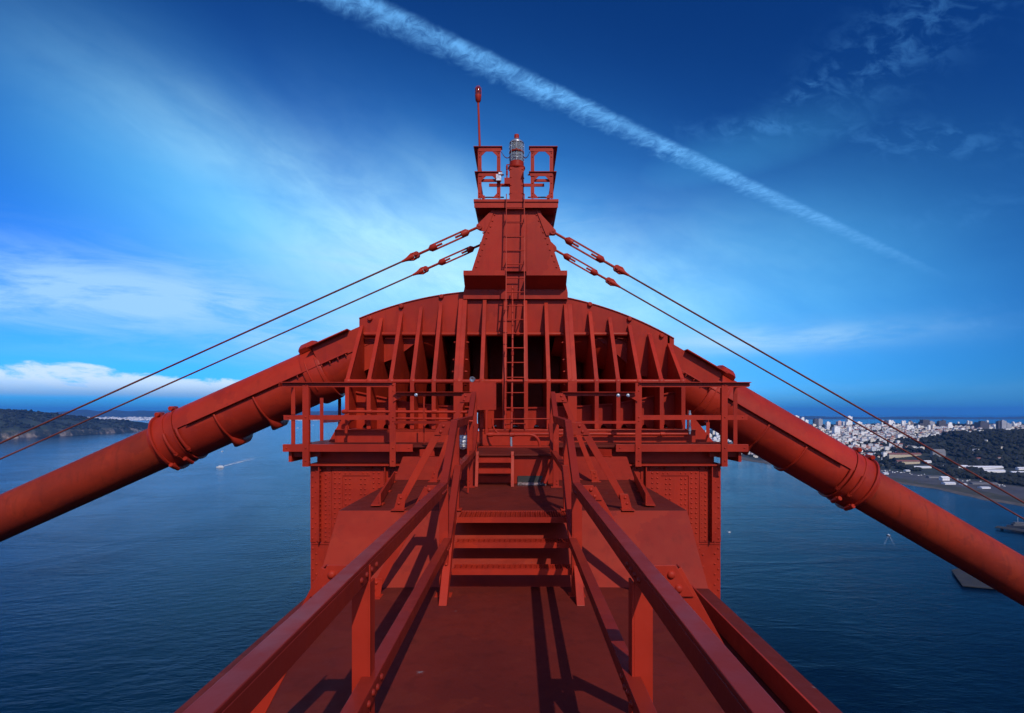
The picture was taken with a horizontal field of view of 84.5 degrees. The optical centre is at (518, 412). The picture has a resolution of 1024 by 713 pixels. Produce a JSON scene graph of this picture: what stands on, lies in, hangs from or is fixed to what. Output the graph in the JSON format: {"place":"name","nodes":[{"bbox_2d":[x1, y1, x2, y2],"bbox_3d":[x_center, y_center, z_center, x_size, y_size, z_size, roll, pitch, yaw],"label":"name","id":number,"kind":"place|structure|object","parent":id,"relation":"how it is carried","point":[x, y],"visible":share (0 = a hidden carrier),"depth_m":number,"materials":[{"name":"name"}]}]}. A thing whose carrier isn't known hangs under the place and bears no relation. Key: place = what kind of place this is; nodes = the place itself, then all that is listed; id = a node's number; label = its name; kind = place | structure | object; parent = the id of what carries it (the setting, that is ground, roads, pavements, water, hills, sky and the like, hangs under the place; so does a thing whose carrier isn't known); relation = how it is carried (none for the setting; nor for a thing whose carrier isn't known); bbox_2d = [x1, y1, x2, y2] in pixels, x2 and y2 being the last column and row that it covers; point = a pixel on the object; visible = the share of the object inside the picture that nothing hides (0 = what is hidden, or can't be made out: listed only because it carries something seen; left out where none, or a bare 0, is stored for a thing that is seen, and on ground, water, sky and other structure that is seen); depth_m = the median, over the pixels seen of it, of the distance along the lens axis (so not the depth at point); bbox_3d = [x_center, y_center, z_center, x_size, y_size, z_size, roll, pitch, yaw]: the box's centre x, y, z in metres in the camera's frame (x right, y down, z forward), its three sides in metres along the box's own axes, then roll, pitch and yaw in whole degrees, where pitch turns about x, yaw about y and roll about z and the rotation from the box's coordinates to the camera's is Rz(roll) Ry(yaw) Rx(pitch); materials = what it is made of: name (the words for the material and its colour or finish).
{"place":"outdoors","nodes":[
{"label":"outdoors","id":0,"kind":"place"},
{"bbox_2d":[0,410,148,438],"bbox_3d":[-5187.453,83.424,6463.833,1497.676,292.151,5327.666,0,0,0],"label":"headland","id":1,"kind":"structure","parent":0,"point":[47,430],"depth_m":5571.51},
{"bbox_2d":[0,409,147,429],"bbox_3d":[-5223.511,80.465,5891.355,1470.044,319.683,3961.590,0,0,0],"label":"headland woods","id":2,"kind":"object","parent":1,"relation":"on","point":[86,425],"visible":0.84,"depth_m":5760.55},
{"bbox_2d":[174,447,841,712],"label":"bridge tower","id":3,"kind":"structure","parent":0,"point":[507,644],"depth_m":4.81,"materials":[{"name":"metal"}]},
{"bbox_2d":[183,392,478,712],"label":"handrail","id":4,"kind":"object","parent":3,"relation":"on","point":[251,681],"visible":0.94,"depth_m":2.40,"materials":[{"name":"metal"}]},
{"bbox_2d":[459,420,472,449],"bbox_3d":[-0.688,0.286,7.300,0.207,0.394,0.147,0,0,0],"label":"caged lamp","id":5,"kind":"object","parent":4,"relation":"hanging from","point":[463,436],"visible":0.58,"depth_m":7.25,"materials":[{"name":"white metal"}]},
{"bbox_2d":[475,451,513,486],"bbox_3d":[-0.333,0.791,8.026,0.550,0.492,0.329,0,0,0],"label":"step ladder","id":6,"kind":"object","parent":3,"relation":"on","point":[478,470],"visible":0.99,"depth_m":8.02,"materials":[{"name":"red metal"}]},
{"bbox_2d":[439,507,584,605],"bbox_3d":[-0.055,1.279,5.395,1.250,0.738,1.187,0,0,0],"label":"stair","id":7,"kind":"object","parent":3,"relation":"on","point":[511,517],"visible":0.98,"depth_m":5.40,"materials":[{"name":"red metal"}]},
{"bbox_2d":[486,432,540,445],"bbox_3d":[-0.072,0.508,9.930,0.974,0.320,0.084,0,0,0],"label":"pipe","id":8,"kind":"object","parent":3,"relation":"on","point":[492,434],"visible":0.91,"depth_m":9.91,"materials":[{"name":"red metal"}]},
{"bbox_2d":[484,409,488,433],"bbox_3d":[-0.561,0.163,9.950,0.080,0.434,0.084,0,0,0],"label":"pipe","id":9,"kind":"object","parent":8,"relation":"attached to","point":[486,430],"visible":1,"depth_m":9.93,"materials":[{"name":"red metal"}]},
{"bbox_2d":[283,439,747,462],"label":"gallery platform","id":10,"kind":"structure","parent":3,"relation":"on","point":[324,451],"depth_m":9.76,"materials":[{"name":"red metal"}]},
{"bbox_2d":[279,382,470,466],"bbox_3d":[-3.150,0.195,9.975,2.056,1.411,5.285,0,0,-39],"label":"gallery railing","id":11,"kind":"object","parent":10,"relation":"attached to","point":[306,417],"visible":0.95,"depth_m":9.38,"materials":[{"name":"red metal"}]},
{"bbox_2d":[342,409,467,413],"bbox_3d":[-2.022,-0.019,10.200,2.337,0.080,0.084,0,0,0],"label":"pipe","id":12,"kind":"object","parent":11,"relation":"attached to","point":[371,411],"visible":0.94,"depth_m":10.18,"materials":[{"name":"red metal"}]},
{"bbox_2d":[344,417,450,433],"bbox_3d":[-2.163,0.229,10.100,1.902,0.294,0.060,0,0,0],"label":"pipe","id":13,"kind":"object","parent":10,"relation":"on","point":[402,418],"visible":0.84,"depth_m":10.09,"materials":[{"name":"red metal"}]},
{"bbox_2d":[423,397,424,442],"bbox_3d":[-1.606,0.127,9.600,0.025,0.794,0.026,0,0,0],"label":"pipe","id":14,"kind":"object","parent":10,"relation":"on","point":[423,419],"visible":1,"depth_m":9.59,"materials":[{"name":"red metal"}]},
{"bbox_2d":[532,432,687,435],"bbox_3d":[1.665,0.389,10.200,2.810,0.074,0.078,0,0,0],"label":"pipe","id":15,"kind":"object","parent":10,"relation":"on","point":[662,433],"visible":0.55,"depth_m":10.18,"materials":[{"name":"red metal"}]},
{"bbox_2d":[688,411,690,433],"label":"pipe","id":16,"kind":"object","parent":15,"relation":"attached to","point":[689,426],"visible":0.8,"depth_m":10.16,"materials":[{"name":"metal"}]},
{"bbox_2d":[560,382,750,466],"bbox_3d":[3.057,0.195,9.979,2.074,1.411,5.255,0,0,38],"label":"gallery railing","id":17,"kind":"object","parent":10,"relation":"attached to","point":[723,417],"visible":0.91,"depth_m":9.38,"materials":[{"name":"red metal"}]},
{"bbox_2d":[329,292,712,445],"bbox_3d":[0.057,-0.807,12.143,7.213,3.359,3.715,0,0,0],"label":"cable saddle","id":18,"kind":"object","parent":3,"relation":"on","point":[473,331],"visible":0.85,"depth_m":11.16,"materials":[{"name":"red metal"}]},
{"bbox_2d":[146,327,449,470],"bbox_3d":[-4.643,-0.564,12.100,6.348,3.574,1.420,0,0,0],"label":"cable casing","id":19,"kind":"object","parent":18,"relation":"attached to","point":[240,412],"visible":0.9,"depth_m":11.58,"materials":[{"name":"red metal"}]},
{"bbox_2d":[0,429,194,541],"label":"cable","id":20,"kind":"object","parent":19,"relation":"attached to","point":[78,483],"visible":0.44,"depth_m":11.71,"materials":[{"name":"paint"}]},
{"bbox_2d":[469,379,495,409],"bbox_3d":[-0.627,-0.320,10.127,0.474,0.550,0.265,0,0,0],"label":"junction box","id":21,"kind":"object","parent":18,"relation":"attached to","point":[485,394],"visible":0.77,"depth_m":10.00,"materials":[{"name":"red metal"}]},
{"bbox_2d":[505,194,524,428],"bbox_3d":[-0.055,-2.012,10.829,0.372,4.626,1.142,0,0,0],"label":"ladder","id":22,"kind":"object","parent":18,"relation":"attached to","point":[515,319],"visible":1,"depth_m":10.73,"materials":[{"name":"red metal"}]},
{"bbox_2d":[510,286,513,428],"bbox_3d":[-0.109,-1.105,10.700,0.060,2.814,1.036,0,0,0],"label":"pipe","id":23,"kind":"object","parent":22,"relation":"attached to","point":[512,353],"visible":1,"depth_m":10.50,"materials":[{"name":"red metal"}]},
{"bbox_2d":[463,164,567,299],"bbox_3d":[-0.052,-3.779,12.010,2.107,2.972,1.980,0,0,0],"label":"beacon mast","id":24,"kind":"object","parent":18,"relation":"on","point":[545,277],"visible":0.95,"depth_m":11.35,"materials":[{"name":"red metal"}]},
{"bbox_2d":[0,244,479,459],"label":"wire stay","id":25,"kind":"object","parent":24,"relation":"attached to","point":[442,261],"visible":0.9,"depth_m":12.60,"materials":[{"name":"metal"}]},
{"bbox_2d":[0,223,481,443],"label":"wire stay","id":26,"kind":"object","parent":24,"relation":"attached to","point":[434,246],"visible":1,"depth_m":11.28,"materials":[{"name":"metal"}]},
{"bbox_2d":[473,146,503,198],"bbox_3d":[-0.617,-4.844,12.155,0.585,1.155,1.410,0,0,0],"label":"guard frame","id":27,"kind":"object","parent":24,"relation":"on","point":[480,174],"visible":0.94,"depth_m":11.49,"materials":[{"name":"red metal"}]},
{"bbox_2d":[475,85,480,145],"bbox_3d":[-0.872,-6.466,12.300,0.142,1.349,0.140,0,0,0],"label":"obstruction light","id":28,"kind":"object","parent":27,"relation":"on","point":[478,95],"visible":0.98,"depth_m":12.28,"materials":[{"name":"red metal"}]},
{"bbox_2d":[496,172,501,181],"bbox_3d":[-0.383,-4.772,11.415,0.124,0.156,0.110,0,0,0],"label":"conduit box","id":29,"kind":"object","parent":27,"relation":"attached to","point":[498,177],"visible":1,"depth_m":11.38,"materials":[{"name":"metal"}]},
{"bbox_2d":[504,164,509,185],"bbox_3d":[-0.227,-5.033,11.900,0.129,0.435,0.100,0,0,0],"label":"conduit","id":30,"kind":"object","parent":24,"relation":"attached to","point":[506,181],"visible":1,"depth_m":11.88,"materials":[{"name":"red metal"}]},
{"bbox_2d":[509,134,523,165],"bbox_3d":[-0.033,-5.615,12.100,0.325,0.702,0.325,0,0,-37],"label":"beacon lantern","id":31,"kind":"object","parent":24,"relation":"on","point":[516,151],"visible":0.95,"depth_m":11.97,"materials":[{"name":"clear glass"}]},
{"bbox_2d":[528,146,557,198],"bbox_3d":[0.512,-4.844,12.155,0.586,1.155,1.410,0,0,0],"label":"guard frame","id":32,"kind":"object","parent":24,"relation":"on","point":[551,152],"visible":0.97,"depth_m":11.49,"materials":[{"name":"red metal"}]},
{"bbox_2d":[550,228,1023,502],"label":"wire stay","id":33,"kind":"object","parent":24,"relation":"attached to","point":[599,258],"visible":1,"depth_m":11.29,"materials":[{"name":"metal"}]},
{"bbox_2d":[553,246,1023,519],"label":"wire stay","id":34,"kind":"object","parent":24,"relation":"attached to","point":[594,272],"visible":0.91,"depth_m":12.61,"materials":[{"name":"metal"}]},
{"bbox_2d":[550,336,880,510],"bbox_3d":[4.172,-0.138,12.100,6.946,4.428,1.420,0,0,0],"label":"cable casing","id":35,"kind":"object","parent":18,"relation":"attached to","point":[778,438],"visible":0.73,"depth_m":11.59,"materials":[{"name":"red metal"}]},
{"bbox_2d":[830,471,1023,605],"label":"cable","id":36,"kind":"object","parent":35,"relation":"attached to","point":[948,537],"visible":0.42,"depth_m":11.71,"materials":[{"name":"paint"}]},
{"bbox_2d":[494,418,549,419],"bbox_3d":[0.106,0.115,10.150,1.080,0.032,0.024,0,0,0],"label":"pipe","id":37,"kind":"object","parent":3,"relation":"on","point":[521,418],"visible":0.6,"depth_m":10.14,"materials":[{"name":"red metal"}]},
{"bbox_2d":[540,392,784,712],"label":"handrail","id":38,"kind":"object","parent":3,"relation":"on","point":[667,594],"visible":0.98,"depth_m":2.41,"materials":[{"name":"metal"}]},
{"bbox_2d":[0,415,1023,712],"bbox_3d":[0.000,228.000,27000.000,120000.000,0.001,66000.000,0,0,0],"label":"water","id":39,"kind":"structure","parent":0,"point":[168,589],"depth_m":734.04,"materials":[{"name":"blue liquid"}]},
{"bbox_2d":[951,568,992,588],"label":"pier","id":40,"kind":"structure","parent":39,"relation":"in","point":[965,579],"depth_m":754.58,"materials":[{"name":"grey concrete"}]},
{"bbox_2d":[995,526,1023,532],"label":"pier","id":41,"kind":"structure","parent":39,"relation":"in","point":[1012,529],"depth_m":1088.16,"materials":[{"name":"grey concrete"}]},
{"bbox_2d":[1006,522,1023,527],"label":"ship","id":42,"kind":"object","parent":39,"relation":"on","point":[1017,524],"visible":0.94,"depth_m":1116.52,"materials":[{"name":"paint"}]},
{"bbox_2d":[0,0,1023,414],"label":"sky","id":43,"kind":"structure","parent":0,"point":[836,187],"materials":[{"name":"blue"}]},
{"bbox_2d":[53,409,1023,418],"bbox_3d":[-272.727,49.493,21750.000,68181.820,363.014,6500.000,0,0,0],"label":"hills","id":44,"kind":"structure","parent":0,"point":[118,413],"depth_m":20949.45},
{"bbox_2d":[704,424,1023,506],"bbox_3d":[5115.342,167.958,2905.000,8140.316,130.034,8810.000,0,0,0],"label":"land","id":45,"kind":"structure","parent":0,"point":[993,493],"depth_m":1838.24,"materials":[{"name":"green plant"}]},
{"bbox_2d":[813,418,818,425],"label":"tower block","id":46,"kind":"structure","parent":45,"relation":"on","point":[816,421],"depth_m":5000.00,"materials":[{"name":"grey concrete"}]},
{"bbox_2d":[818,418,822,425],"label":"tower block","id":47,"kind":"structure","parent":45,"relation":"on","point":[820,422],"depth_m":5010.00,"materials":[{"name":"grey concrete"}]},
{"bbox_2d":[832,426,839,433],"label":"tower block","id":48,"kind":"structure","parent":45,"relation":"on","point":[835,429],"depth_m":3900.00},
{"bbox_2d":[845,416,851,424],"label":"tower block","id":49,"kind":"structure","parent":45,"relation":"on","point":[848,420],"depth_m":5200.00,"materials":[{"name":"white concrete"}]},
{"bbox_2d":[710,423,1023,485],"bbox_3d":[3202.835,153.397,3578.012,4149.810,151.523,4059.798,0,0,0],"label":"distant woods","id":50,"kind":"object","parent":45,"relation":"on","point":[1002,436],"visible":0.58,"depth_m":2531.13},
{"bbox_2d":[711,422,1023,454],"bbox_3d":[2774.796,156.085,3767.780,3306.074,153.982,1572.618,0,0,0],"label":"distant houses","id":51,"kind":"structure","parent":45,"relation":"on","point":[888,431],"depth_m":3723.34,"materials":[{"name":"white paint"}]},
{"bbox_2d":[887,453,921,458],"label":"long building","id":52,"kind":"structure","parent":45,"relation":"on","point":[893,455],"depth_m":2614.00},
{"bbox_2d":[895,460,919,463],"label":"long building","id":53,"kind":"structure","parent":45,"relation":"on","point":[911,461],"depth_m":2416.00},
{"bbox_2d":[914,420,929,426],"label":"tower block","id":54,"kind":"structure","parent":45,"relation":"on","point":[924,423],"depth_m":4301.00,"materials":[{"name":"grey concrete"}]},
{"bbox_2d":[930,449,945,456],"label":"long building","id":55,"kind":"structure","parent":45,"relation":"on","point":[942,451],"depth_m":2536.87,"materials":[{"name":"stone"}]},
{"bbox_2d":[937,421,942,426],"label":"tower block","id":56,"kind":"structure","parent":45,"relation":"on","point":[939,423],"depth_m":4200.00,"materials":[{"name":"grey concrete"}]},
{"bbox_2d":[939,476,949,480],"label":"long building","id":57,"kind":"structure","parent":45,"relation":"on","point":[944,478],"depth_m":1865.56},
{"bbox_2d":[946,422,951,428],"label":"tower block","id":58,"kind":"structure","parent":45,"relation":"on","point":[949,424],"depth_m":4200.00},
{"bbox_2d":[974,421,988,428],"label":"tower block","id":59,"kind":"structure","parent":45,"relation":"on","point":[982,424],"depth_m":4100.00,"materials":[{"name":"grey concrete"}]},
{"bbox_2d":[969,482,997,483],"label":"long building","id":60,"kind":"structure","parent":45,"relation":"on","point":[982,483],"depth_m":1774.38,"materials":[{"name":"stone"}]},
{"bbox_2d":[966,466,1003,468],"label":"long building","id":61,"kind":"structure","parent":45,"relation":"on","point":[990,467],"depth_m":2182.00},
{"bbox_2d":[984,470,1005,472],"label":"long building","id":62,"kind":"structure","parent":45,"relation":"on","point":[998,471],"depth_m":2086.00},
{"bbox_2d":[996,421,1000,428],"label":"tower block","id":63,"kind":"structure","parent":45,"relation":"on","point":[998,424],"depth_m":3900.00,"materials":[{"name":"grey concrete"}]},
{"bbox_2d":[1001,420,1006,428],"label":"tower block","id":64,"kind":"structure","parent":45,"relation":"on","point":[1003,424],"depth_m":3890.00,"materials":[{"name":"white concrete"}]},
{"bbox_3d":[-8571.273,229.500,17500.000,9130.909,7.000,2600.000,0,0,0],"label":"far shore","id":65,"kind":"structure","parent":0,"visible":0},
{"bbox_2d":[89,417,152,419],"bbox_3d":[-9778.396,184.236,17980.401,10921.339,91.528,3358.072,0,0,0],"label":"town","id":66,"kind":"object","parent":65,"relation":"on","point":[133,418],"visible":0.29,"depth_m":18851.02,"materials":[{"name":"white paint"}]}
]}

